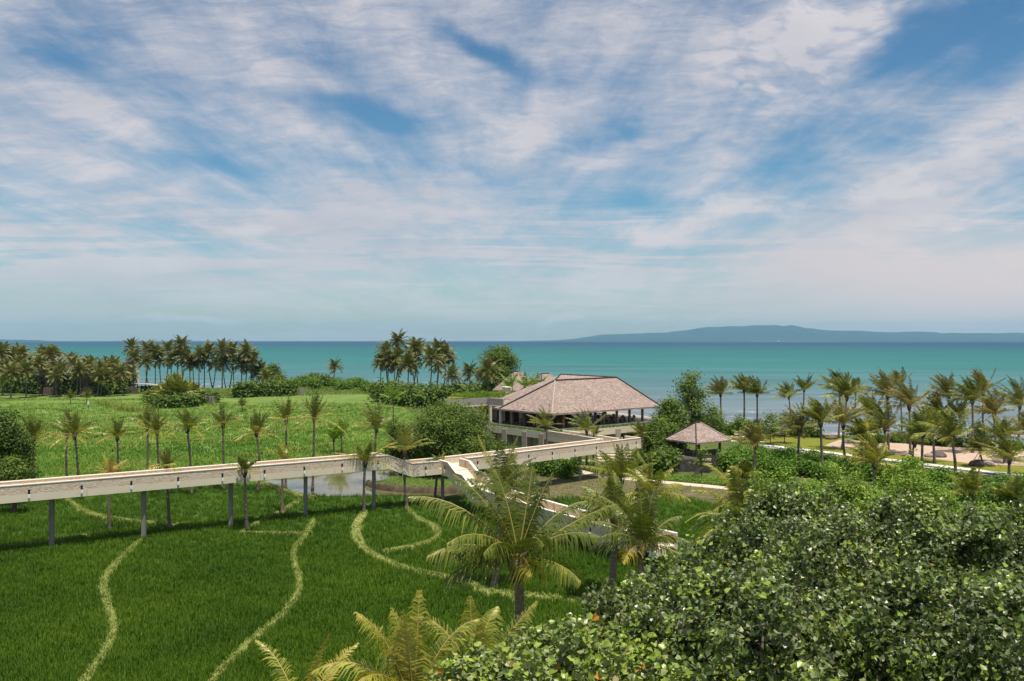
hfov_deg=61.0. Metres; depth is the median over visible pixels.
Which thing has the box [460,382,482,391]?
shrub
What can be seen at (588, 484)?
ground cover
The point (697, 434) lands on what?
gazebo
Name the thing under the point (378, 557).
bank
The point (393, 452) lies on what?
leafy tree
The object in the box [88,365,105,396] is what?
coconut palm
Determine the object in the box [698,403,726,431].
sparse tree
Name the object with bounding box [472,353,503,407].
coconut palm
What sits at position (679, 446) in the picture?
shrub
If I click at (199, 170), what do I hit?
sky
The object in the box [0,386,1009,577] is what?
ground
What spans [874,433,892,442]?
shrub
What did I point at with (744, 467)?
beach palm
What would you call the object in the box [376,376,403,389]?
shrub
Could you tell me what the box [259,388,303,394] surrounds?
concrete wall
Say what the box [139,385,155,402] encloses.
shrub
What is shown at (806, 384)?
beach palm
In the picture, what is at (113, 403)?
bank grass
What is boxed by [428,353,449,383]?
coconut palm
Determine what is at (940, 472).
shrub
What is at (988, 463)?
boulder
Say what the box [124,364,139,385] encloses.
coconut palm
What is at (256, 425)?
young palm
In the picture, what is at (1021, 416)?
beach palm
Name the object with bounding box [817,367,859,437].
beach palm
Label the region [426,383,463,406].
shrub
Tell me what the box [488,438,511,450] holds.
shrub
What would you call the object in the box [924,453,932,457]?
boulder
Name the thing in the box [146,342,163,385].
coconut palm
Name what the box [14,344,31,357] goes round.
coconut palm
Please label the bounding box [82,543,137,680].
bank
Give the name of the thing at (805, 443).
lawn
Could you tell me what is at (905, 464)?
kerb
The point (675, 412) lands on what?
leafy tree
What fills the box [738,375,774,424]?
beach palm
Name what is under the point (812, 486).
bright tree
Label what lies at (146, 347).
coconut palm
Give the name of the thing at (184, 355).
coconut palm
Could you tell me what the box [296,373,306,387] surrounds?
shrub
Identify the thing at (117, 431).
young palm
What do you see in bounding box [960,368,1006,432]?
beach palm
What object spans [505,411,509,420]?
window
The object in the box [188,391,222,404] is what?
shrub
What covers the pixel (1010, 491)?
beach palm
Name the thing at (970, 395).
beach palm
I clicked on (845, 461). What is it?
shrub
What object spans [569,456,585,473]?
shrub
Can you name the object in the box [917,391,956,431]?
beach palm
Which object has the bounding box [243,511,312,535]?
bank
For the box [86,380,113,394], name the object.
village tree
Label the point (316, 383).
shrub
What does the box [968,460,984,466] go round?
boulder
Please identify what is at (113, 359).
coconut palm
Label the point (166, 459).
slim palm
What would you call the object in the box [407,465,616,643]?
coconut palm
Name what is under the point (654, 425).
leafy tree
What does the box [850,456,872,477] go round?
shrub
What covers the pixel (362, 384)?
shrub
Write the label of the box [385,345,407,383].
coconut palm
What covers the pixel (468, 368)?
coconut palm
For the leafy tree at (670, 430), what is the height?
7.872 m
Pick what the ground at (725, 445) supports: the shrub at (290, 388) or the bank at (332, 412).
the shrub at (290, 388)
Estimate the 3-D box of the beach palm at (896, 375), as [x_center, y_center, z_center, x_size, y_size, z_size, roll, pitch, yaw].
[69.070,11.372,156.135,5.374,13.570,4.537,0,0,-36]
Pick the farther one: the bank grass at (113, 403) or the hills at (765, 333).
the hills at (765, 333)
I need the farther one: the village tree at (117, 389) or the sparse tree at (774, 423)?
the village tree at (117, 389)
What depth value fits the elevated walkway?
84.45 m
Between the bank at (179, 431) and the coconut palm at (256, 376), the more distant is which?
the coconut palm at (256, 376)
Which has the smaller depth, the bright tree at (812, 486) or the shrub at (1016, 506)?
the bright tree at (812, 486)
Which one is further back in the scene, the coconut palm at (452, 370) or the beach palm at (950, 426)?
the coconut palm at (452, 370)
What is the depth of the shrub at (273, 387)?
279.98 m
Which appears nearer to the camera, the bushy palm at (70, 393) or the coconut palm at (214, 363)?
the bushy palm at (70, 393)
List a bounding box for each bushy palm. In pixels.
[61,390,79,403]
[77,390,96,402]
[145,382,165,396]
[152,376,188,396]
[158,373,199,397]
[160,372,190,384]
[180,377,205,395]
[190,380,205,392]
[234,397,248,411]
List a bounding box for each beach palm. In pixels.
[702,375,731,419]
[727,458,761,494]
[728,419,775,487]
[729,372,758,419]
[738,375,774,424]
[769,381,802,434]
[772,402,822,456]
[785,372,821,437]
[793,396,843,463]
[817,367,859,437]
[819,371,868,449]
[822,394,874,455]
[837,378,865,420]
[838,429,895,486]
[841,417,877,457]
[851,391,895,443]
[858,367,903,449]
[858,398,911,451]
[879,375,932,453]
[880,366,911,430]
[885,415,941,456]
[895,405,940,469]
[912,404,983,471]
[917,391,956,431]
[918,372,964,437]
[921,407,945,462]
[938,400,977,446]
[946,466,1000,500]
[947,375,996,452]
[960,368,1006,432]
[961,432,992,466]
[963,386,1019,449]
[976,427,1023,474]
[978,414,1023,462]
[987,475,1023,503]
[992,375,1023,441]
[1007,409,1023,436]
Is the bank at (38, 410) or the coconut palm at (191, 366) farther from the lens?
the coconut palm at (191, 366)
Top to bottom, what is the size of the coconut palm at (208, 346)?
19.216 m
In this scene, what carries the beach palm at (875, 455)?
on the ground at (725, 445)
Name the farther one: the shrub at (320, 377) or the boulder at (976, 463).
the shrub at (320, 377)
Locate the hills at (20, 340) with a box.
[0,339,42,340]
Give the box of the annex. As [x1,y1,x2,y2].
[446,386,517,430]
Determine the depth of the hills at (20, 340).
18095.93 m
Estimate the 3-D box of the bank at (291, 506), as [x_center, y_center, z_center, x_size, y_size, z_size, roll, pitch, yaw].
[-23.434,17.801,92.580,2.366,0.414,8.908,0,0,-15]
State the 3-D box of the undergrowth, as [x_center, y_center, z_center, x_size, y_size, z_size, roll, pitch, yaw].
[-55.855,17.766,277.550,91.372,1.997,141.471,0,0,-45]
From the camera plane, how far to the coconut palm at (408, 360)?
288.81 m
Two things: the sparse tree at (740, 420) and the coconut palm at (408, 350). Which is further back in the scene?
the coconut palm at (408, 350)
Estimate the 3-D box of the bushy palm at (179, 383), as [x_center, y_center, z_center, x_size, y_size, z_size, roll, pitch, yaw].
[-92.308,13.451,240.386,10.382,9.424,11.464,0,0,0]
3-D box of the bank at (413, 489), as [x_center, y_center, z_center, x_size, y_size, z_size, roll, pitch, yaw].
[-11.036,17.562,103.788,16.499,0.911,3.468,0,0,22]
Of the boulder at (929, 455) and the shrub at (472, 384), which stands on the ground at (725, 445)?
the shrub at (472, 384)
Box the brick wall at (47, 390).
[43,386,136,393]
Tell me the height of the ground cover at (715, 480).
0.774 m
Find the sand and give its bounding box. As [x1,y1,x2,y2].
[825,440,1023,465]
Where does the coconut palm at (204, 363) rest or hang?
on the ground at (725, 445)
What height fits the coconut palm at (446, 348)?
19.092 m
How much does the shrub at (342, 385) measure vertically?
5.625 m
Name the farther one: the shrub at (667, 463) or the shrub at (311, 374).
the shrub at (311, 374)
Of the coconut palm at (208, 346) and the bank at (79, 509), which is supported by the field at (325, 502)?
the bank at (79, 509)
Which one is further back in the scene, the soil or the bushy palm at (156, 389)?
the bushy palm at (156, 389)
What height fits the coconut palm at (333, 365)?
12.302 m
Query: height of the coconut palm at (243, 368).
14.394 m
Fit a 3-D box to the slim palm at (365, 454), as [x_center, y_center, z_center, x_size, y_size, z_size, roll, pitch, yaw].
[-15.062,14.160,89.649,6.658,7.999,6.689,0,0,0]
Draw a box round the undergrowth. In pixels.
[143,385,434,412]
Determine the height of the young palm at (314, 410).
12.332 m
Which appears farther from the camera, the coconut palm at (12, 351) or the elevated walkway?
the coconut palm at (12, 351)
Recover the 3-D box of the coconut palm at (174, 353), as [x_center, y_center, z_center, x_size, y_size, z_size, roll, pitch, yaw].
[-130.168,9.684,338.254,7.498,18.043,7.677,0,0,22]
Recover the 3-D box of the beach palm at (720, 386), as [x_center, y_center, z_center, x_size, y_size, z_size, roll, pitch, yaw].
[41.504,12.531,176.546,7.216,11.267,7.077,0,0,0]
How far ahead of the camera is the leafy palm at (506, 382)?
171.49 m
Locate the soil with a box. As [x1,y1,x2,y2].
[490,467,745,498]
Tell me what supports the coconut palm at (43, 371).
on the field at (349, 398)
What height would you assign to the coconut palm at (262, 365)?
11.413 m
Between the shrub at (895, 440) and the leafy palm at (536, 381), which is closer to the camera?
the shrub at (895, 440)
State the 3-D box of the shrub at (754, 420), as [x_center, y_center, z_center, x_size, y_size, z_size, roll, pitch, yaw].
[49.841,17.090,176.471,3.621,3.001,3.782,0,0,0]
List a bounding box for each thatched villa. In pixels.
[492,371,530,390]
[520,373,553,389]
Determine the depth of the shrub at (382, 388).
254.03 m
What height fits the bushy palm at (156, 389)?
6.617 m
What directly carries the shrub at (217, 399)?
on the ground at (725, 445)
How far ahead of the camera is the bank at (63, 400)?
258.09 m
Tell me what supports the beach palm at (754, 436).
on the ground at (725, 445)
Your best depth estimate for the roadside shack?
298.66 m
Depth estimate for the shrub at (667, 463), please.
117.06 m
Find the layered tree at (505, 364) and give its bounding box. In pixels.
[474,344,521,390]
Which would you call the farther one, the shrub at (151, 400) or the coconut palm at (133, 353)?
the coconut palm at (133, 353)
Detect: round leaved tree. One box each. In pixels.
[422,602,765,680]
[577,475,915,680]
[800,488,1023,680]
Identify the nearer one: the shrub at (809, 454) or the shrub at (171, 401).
the shrub at (809, 454)
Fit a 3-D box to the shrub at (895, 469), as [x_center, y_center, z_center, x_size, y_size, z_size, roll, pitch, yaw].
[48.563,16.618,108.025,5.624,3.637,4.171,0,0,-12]
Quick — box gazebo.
[665,422,730,466]
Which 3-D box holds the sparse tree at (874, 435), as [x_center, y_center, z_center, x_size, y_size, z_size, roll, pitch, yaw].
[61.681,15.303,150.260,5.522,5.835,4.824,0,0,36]
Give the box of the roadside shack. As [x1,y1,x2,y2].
[134,383,157,392]
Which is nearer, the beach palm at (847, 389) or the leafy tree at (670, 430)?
the leafy tree at (670, 430)
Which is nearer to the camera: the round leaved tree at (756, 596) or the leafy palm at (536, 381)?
the round leaved tree at (756, 596)
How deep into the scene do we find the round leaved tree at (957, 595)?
16.47 m
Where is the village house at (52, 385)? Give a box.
[29,357,111,386]
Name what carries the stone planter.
on the ground at (725, 445)
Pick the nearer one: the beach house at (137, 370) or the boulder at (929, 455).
the boulder at (929, 455)
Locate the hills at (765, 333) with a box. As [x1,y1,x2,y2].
[547,325,1023,340]
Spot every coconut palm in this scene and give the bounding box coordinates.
[0,342,12,361]
[0,355,16,394]
[0,360,23,398]
[3,345,18,360]
[10,354,26,390]
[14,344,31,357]
[15,358,38,397]
[29,358,51,395]
[30,353,47,396]
[31,344,43,358]
[33,346,49,360]
[38,343,60,360]
[45,366,67,396]
[46,355,67,394]
[49,360,72,395]
[62,351,73,356]
[64,354,81,389]
[67,364,88,395]
[69,357,91,396]
[79,373,90,391]
[80,356,95,391]
[81,354,99,385]
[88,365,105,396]
[91,358,111,395]
[99,368,118,395]
[101,353,116,379]
[103,354,125,392]
[110,362,131,395]
[120,337,142,382]
[124,348,140,387]
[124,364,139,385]
[133,339,158,385]
[135,352,155,385]
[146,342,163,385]
[149,350,168,382]
[156,339,176,379]
[161,351,178,375]
[167,344,182,372]
[169,334,191,381]
[172,346,195,377]
[178,353,197,381]
[182,351,200,381]
[188,344,209,386]
[192,349,217,385]
[199,339,218,387]
[205,353,220,386]
[210,338,235,387]
[211,352,232,387]
[224,347,240,381]
[226,341,241,387]
[230,352,252,379]
[234,338,258,380]
[242,349,262,378]
[248,363,265,381]
[251,359,266,377]
[255,632,358,680]
[257,368,275,383]
[311,590,480,680]
[325,358,344,376]
[371,353,389,380]
[373,340,393,377]
[375,347,399,382]
[385,327,409,380]
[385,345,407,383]
[385,359,404,385]
[395,349,421,381]
[403,337,429,383]
[405,336,427,384]
[405,352,423,384]
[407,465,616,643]
[410,595,537,680]
[416,344,445,382]
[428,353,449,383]
[429,338,451,383]
[436,340,456,384]
[441,362,462,386]
[444,352,459,383]
[457,359,478,391]
[464,436,539,586]
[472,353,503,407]
[570,463,661,588]
[580,440,656,493]
[588,479,691,582]
[623,453,691,515]
[685,462,769,547]
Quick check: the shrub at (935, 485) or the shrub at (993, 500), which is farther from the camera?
the shrub at (935, 485)
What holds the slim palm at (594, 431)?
on the ground at (725, 445)
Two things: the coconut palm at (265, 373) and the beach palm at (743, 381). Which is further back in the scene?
the coconut palm at (265, 373)
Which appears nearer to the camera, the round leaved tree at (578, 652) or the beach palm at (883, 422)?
the round leaved tree at (578, 652)
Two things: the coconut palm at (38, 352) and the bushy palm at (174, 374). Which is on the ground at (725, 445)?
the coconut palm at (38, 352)
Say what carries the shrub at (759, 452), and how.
on the ground at (725, 445)
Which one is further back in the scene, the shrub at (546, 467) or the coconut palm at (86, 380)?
the coconut palm at (86, 380)
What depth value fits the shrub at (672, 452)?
120.38 m
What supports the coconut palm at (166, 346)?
on the ground at (725, 445)
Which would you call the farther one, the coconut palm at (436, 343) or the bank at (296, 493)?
the coconut palm at (436, 343)
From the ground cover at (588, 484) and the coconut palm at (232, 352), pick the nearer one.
the ground cover at (588, 484)
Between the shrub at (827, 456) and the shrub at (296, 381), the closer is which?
the shrub at (827, 456)
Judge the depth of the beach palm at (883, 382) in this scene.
142.83 m
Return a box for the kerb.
[763,446,1009,477]
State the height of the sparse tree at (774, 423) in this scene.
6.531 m
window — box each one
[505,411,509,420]
[514,412,518,421]
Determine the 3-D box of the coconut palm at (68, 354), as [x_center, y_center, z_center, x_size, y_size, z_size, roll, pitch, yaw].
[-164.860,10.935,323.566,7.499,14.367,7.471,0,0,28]
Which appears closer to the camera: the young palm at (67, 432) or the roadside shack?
the young palm at (67, 432)
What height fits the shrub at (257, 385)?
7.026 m
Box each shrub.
[16,381,29,392]
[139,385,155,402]
[142,392,167,405]
[150,393,179,407]
[157,393,200,408]
[169,390,200,407]
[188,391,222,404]
[195,387,228,402]
[226,377,263,397]
[243,378,264,396]
[259,377,287,396]
[265,374,294,384]
[278,379,302,395]
[289,376,301,387]
[290,374,308,385]
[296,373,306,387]
[304,377,323,388]
[305,370,321,378]
[311,372,334,385]
[325,372,344,387]
[333,376,354,389]
[349,376,367,388]
[357,375,369,390]
[362,377,380,392]
[364,379,389,397]
[367,382,396,401]
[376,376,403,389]
[378,384,407,404]
[390,380,429,405]
[392,379,418,389]
[408,385,439,407]
[420,379,448,388]
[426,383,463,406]
[437,385,463,395]
[448,381,470,392]
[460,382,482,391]
[467,379,483,392]
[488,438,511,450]
[527,461,541,473]
[537,459,557,475]
[552,458,576,478]
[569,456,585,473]
[633,446,679,474]
[635,450,679,472]
[649,443,681,456]
[660,442,686,454]
[660,445,684,467]
[709,447,742,471]
[713,420,727,432]
[722,421,745,435]
[726,442,749,452]
[730,451,760,477]
[737,445,753,457]
[748,443,769,453]
[750,448,775,460]
[751,418,763,426]
[752,454,781,478]
[760,456,800,479]
[765,445,793,461]
[779,444,804,457]
[785,453,810,475]
[796,458,819,477]
[800,446,824,462]
[801,421,825,437]
[810,458,841,480]
[811,451,839,463]
[836,453,856,475]
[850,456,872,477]
[851,435,867,440]
[860,456,898,480]
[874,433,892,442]
[883,461,923,482]
[890,433,905,442]
[914,466,936,481]
[924,435,944,445]
[924,463,954,487]
[929,478,942,490]
[933,477,967,500]
[934,488,955,507]
[940,436,963,446]
[942,468,968,483]
[947,494,983,510]
[962,488,990,505]
[978,474,990,492]
[979,494,1012,512]
[983,477,1009,505]
[986,470,1019,493]
[996,498,1023,522]
[1007,470,1023,487]
[1008,439,1023,450]
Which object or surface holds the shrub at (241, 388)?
on the ground at (725, 445)
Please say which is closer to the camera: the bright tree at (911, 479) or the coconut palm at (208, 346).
the bright tree at (911, 479)
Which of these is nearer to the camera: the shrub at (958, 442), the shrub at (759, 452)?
the shrub at (759, 452)
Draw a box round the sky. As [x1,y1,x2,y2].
[0,0,1023,340]
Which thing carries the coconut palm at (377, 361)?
on the ground at (725, 445)
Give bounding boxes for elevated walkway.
[0,430,677,557]
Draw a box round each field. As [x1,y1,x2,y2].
[0,394,416,477]
[0,475,724,674]
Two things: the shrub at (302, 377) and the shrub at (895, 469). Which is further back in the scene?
the shrub at (302, 377)
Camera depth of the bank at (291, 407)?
230.64 m
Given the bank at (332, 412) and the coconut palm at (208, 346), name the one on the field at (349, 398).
the bank at (332, 412)
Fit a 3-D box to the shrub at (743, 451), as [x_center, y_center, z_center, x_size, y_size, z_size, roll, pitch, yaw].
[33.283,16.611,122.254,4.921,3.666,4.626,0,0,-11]
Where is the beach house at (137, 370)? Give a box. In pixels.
[122,358,139,385]
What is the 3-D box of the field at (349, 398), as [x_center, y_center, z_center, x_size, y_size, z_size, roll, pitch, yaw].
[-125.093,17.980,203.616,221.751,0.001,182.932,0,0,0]
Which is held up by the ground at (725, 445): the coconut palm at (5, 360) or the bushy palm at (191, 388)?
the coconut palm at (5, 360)
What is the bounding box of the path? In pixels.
[520,463,753,490]
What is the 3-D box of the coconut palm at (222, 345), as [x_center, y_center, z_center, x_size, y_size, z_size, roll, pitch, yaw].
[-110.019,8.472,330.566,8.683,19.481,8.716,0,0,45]
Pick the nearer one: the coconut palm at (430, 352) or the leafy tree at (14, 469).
the leafy tree at (14, 469)
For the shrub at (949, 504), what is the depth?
89.92 m
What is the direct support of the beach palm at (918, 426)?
on the ground at (725, 445)
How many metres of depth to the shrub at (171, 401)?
231.62 m
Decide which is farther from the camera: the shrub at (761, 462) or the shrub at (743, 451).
the shrub at (743, 451)
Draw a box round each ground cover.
[491,472,723,496]
[555,456,606,467]
[642,474,819,487]
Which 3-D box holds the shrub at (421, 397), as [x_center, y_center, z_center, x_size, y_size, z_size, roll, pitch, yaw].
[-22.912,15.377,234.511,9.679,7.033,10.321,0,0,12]
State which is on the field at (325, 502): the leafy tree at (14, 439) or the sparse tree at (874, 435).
the leafy tree at (14, 439)
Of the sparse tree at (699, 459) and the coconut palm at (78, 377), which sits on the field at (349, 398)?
the coconut palm at (78, 377)
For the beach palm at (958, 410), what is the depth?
146.86 m
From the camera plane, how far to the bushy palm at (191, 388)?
246.22 m
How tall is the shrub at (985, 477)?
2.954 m
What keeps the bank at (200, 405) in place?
on the field at (349, 398)
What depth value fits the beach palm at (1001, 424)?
127.77 m
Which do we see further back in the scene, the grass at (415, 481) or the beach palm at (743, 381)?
the beach palm at (743, 381)
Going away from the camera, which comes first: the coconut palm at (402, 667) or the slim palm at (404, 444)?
the coconut palm at (402, 667)
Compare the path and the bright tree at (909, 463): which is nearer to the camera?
the bright tree at (909, 463)
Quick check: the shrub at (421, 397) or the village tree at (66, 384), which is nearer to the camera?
the shrub at (421, 397)
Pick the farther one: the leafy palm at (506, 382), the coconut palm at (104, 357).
the coconut palm at (104, 357)
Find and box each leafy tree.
[0,408,43,503]
[0,454,34,513]
[258,361,287,382]
[378,417,412,474]
[402,397,498,476]
[636,413,674,456]
[648,421,689,456]
[649,394,693,448]
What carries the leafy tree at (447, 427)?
on the ground at (725, 445)
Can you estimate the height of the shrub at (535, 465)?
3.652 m
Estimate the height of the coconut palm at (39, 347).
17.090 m
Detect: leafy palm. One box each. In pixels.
[323,418,346,453]
[327,417,352,452]
[378,416,405,444]
[380,384,406,421]
[497,372,517,388]
[512,368,535,387]
[528,373,546,386]
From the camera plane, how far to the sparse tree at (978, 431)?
145.08 m
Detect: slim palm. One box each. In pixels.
[93,454,125,530]
[147,448,182,528]
[226,452,261,530]
[265,439,296,514]
[335,438,396,511]
[351,400,399,451]
[382,420,433,505]
[428,451,444,497]
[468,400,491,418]
[527,405,562,444]
[565,408,606,465]
[589,425,602,466]
[626,418,657,454]
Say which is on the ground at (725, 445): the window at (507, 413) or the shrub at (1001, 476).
the shrub at (1001, 476)
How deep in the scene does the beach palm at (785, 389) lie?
164.81 m
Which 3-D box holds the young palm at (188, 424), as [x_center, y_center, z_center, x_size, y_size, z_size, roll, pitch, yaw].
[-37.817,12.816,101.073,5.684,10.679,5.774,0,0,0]
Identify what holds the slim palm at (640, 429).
on the ground at (725, 445)
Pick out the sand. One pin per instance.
(898, 448)
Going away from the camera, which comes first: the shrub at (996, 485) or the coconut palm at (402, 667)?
the coconut palm at (402, 667)
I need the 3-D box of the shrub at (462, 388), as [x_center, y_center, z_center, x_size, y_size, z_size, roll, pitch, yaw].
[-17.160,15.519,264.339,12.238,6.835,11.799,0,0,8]
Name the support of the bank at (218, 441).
on the field at (349, 398)
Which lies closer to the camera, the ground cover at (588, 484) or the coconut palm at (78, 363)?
the ground cover at (588, 484)
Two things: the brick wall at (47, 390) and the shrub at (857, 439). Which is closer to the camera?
the shrub at (857, 439)
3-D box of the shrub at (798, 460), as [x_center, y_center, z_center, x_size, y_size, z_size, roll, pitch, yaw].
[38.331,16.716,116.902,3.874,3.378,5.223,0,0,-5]
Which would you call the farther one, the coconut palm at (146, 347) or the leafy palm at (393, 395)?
the coconut palm at (146, 347)
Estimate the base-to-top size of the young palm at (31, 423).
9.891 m
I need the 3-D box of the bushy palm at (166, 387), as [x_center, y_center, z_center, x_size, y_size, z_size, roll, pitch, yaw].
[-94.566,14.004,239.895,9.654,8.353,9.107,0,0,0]
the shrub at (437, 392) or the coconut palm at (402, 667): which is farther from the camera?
the shrub at (437, 392)
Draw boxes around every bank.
[0,399,142,401]
[0,409,69,411]
[2,533,86,547]
[65,499,192,527]
[81,415,176,425]
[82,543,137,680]
[86,427,252,438]
[112,437,278,450]
[144,404,225,407]
[211,518,316,680]
[242,446,330,457]
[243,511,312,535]
[244,406,339,410]
[250,426,348,436]
[252,481,315,499]
[260,408,391,416]
[283,500,302,516]
[350,510,582,602]
[365,480,464,493]
[381,506,441,553]
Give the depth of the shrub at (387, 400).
245.01 m
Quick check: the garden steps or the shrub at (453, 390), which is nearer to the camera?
the garden steps
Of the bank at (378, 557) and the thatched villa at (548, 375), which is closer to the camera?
the bank at (378, 557)
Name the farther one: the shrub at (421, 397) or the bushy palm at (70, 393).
the bushy palm at (70, 393)
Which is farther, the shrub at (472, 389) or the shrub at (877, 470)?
the shrub at (472, 389)
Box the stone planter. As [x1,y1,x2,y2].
[672,455,711,473]
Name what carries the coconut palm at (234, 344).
on the ground at (725, 445)
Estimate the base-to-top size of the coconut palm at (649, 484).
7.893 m
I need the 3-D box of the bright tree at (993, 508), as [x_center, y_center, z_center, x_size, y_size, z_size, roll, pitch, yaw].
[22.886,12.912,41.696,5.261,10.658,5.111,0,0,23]
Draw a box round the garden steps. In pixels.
[596,451,631,461]
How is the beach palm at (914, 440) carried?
on the ground at (725, 445)
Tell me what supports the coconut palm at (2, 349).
on the ground at (725, 445)
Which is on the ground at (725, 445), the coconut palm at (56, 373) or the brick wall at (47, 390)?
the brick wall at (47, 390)
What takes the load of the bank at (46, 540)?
on the field at (325, 502)
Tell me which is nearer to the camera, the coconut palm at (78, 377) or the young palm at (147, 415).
the young palm at (147, 415)
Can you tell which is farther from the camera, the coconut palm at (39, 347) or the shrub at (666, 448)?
the coconut palm at (39, 347)
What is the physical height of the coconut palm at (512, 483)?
11.303 m
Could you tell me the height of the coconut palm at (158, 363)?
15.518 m
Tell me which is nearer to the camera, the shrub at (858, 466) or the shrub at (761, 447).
the shrub at (858, 466)
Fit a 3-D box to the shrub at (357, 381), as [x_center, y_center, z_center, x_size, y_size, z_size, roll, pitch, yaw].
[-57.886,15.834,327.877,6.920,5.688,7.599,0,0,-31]
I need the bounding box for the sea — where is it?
[0,341,1023,443]
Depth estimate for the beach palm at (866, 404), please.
149.66 m
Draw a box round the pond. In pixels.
[262,470,465,496]
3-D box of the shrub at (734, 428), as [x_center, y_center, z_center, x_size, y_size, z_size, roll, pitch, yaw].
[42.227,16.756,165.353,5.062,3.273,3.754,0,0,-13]
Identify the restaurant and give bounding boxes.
[480,374,660,454]
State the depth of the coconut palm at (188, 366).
334.11 m
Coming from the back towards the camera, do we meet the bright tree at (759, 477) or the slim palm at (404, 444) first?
the slim palm at (404, 444)
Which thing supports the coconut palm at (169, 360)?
on the ground at (725, 445)
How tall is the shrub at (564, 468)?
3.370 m
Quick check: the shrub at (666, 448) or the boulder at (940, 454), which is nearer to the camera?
the shrub at (666, 448)
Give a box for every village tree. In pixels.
[0,361,24,392]
[20,372,53,393]
[51,373,78,394]
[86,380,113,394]
[106,375,131,393]
[112,363,136,386]
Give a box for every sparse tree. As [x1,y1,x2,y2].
[689,446,711,477]
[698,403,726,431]
[724,414,749,433]
[754,408,786,444]
[775,410,796,442]
[854,413,882,442]
[934,423,958,444]
[957,419,991,445]
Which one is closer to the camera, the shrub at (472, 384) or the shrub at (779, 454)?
the shrub at (779, 454)
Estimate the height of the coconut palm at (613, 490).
9.744 m
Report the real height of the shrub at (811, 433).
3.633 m
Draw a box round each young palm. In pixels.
[16,411,62,478]
[36,406,90,475]
[44,409,107,498]
[91,415,135,493]
[124,406,183,490]
[126,403,173,469]
[160,405,209,493]
[197,401,247,490]
[231,409,284,491]
[260,395,309,488]
[276,389,346,490]
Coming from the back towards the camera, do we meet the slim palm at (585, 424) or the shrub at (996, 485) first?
the slim palm at (585, 424)
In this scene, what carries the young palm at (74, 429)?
on the field at (325, 502)
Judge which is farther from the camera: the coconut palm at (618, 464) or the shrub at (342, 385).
the shrub at (342, 385)
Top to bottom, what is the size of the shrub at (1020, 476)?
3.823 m
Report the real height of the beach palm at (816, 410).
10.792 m
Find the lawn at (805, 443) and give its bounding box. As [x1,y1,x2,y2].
[725,431,1023,474]
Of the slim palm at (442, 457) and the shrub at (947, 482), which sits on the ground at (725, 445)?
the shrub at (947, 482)
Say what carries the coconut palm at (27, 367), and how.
on the field at (349, 398)
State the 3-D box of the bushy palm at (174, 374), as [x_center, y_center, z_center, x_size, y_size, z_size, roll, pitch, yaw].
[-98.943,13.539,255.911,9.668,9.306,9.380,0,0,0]
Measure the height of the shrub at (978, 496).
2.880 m
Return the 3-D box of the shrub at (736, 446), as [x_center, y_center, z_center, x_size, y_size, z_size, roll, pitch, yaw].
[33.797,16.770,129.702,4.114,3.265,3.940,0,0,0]
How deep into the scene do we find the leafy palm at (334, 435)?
137.86 m
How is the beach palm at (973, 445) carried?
on the lawn at (805, 443)
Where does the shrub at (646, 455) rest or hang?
on the ground at (725, 445)
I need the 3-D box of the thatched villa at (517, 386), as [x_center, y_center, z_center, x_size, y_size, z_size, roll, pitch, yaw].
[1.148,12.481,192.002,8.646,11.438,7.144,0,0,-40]
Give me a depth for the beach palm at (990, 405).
140.52 m
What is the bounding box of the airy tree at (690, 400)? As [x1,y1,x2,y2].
[667,367,715,425]
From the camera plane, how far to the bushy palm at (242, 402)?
219.25 m
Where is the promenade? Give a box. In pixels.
[759,444,1021,475]
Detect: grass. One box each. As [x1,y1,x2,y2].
[0,397,392,456]
[0,480,591,680]
[378,469,491,486]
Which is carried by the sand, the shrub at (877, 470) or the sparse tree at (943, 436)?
the sparse tree at (943, 436)
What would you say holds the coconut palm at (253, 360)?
on the ground at (725, 445)
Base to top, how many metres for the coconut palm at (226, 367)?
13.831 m
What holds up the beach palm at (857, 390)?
on the ground at (725, 445)
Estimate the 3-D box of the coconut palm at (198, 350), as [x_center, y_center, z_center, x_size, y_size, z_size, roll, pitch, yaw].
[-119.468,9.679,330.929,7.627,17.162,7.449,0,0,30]
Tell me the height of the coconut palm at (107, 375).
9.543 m
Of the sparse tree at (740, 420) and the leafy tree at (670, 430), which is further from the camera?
the sparse tree at (740, 420)
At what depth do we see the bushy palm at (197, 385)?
252.28 m
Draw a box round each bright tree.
[748,464,799,543]
[789,473,841,561]
[811,459,880,564]
[837,485,911,559]
[867,449,943,499]
[871,464,964,532]
[945,496,1019,531]
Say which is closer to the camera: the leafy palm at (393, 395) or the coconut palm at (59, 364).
the leafy palm at (393, 395)
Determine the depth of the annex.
147.75 m
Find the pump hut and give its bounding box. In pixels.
[205,396,214,404]
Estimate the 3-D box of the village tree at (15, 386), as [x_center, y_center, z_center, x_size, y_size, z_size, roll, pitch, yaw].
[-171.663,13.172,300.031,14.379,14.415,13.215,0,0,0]
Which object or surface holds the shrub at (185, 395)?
on the ground at (725, 445)
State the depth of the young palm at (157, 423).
102.78 m
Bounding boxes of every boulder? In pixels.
[825,435,837,439]
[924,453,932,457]
[930,451,946,457]
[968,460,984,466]
[984,460,995,466]

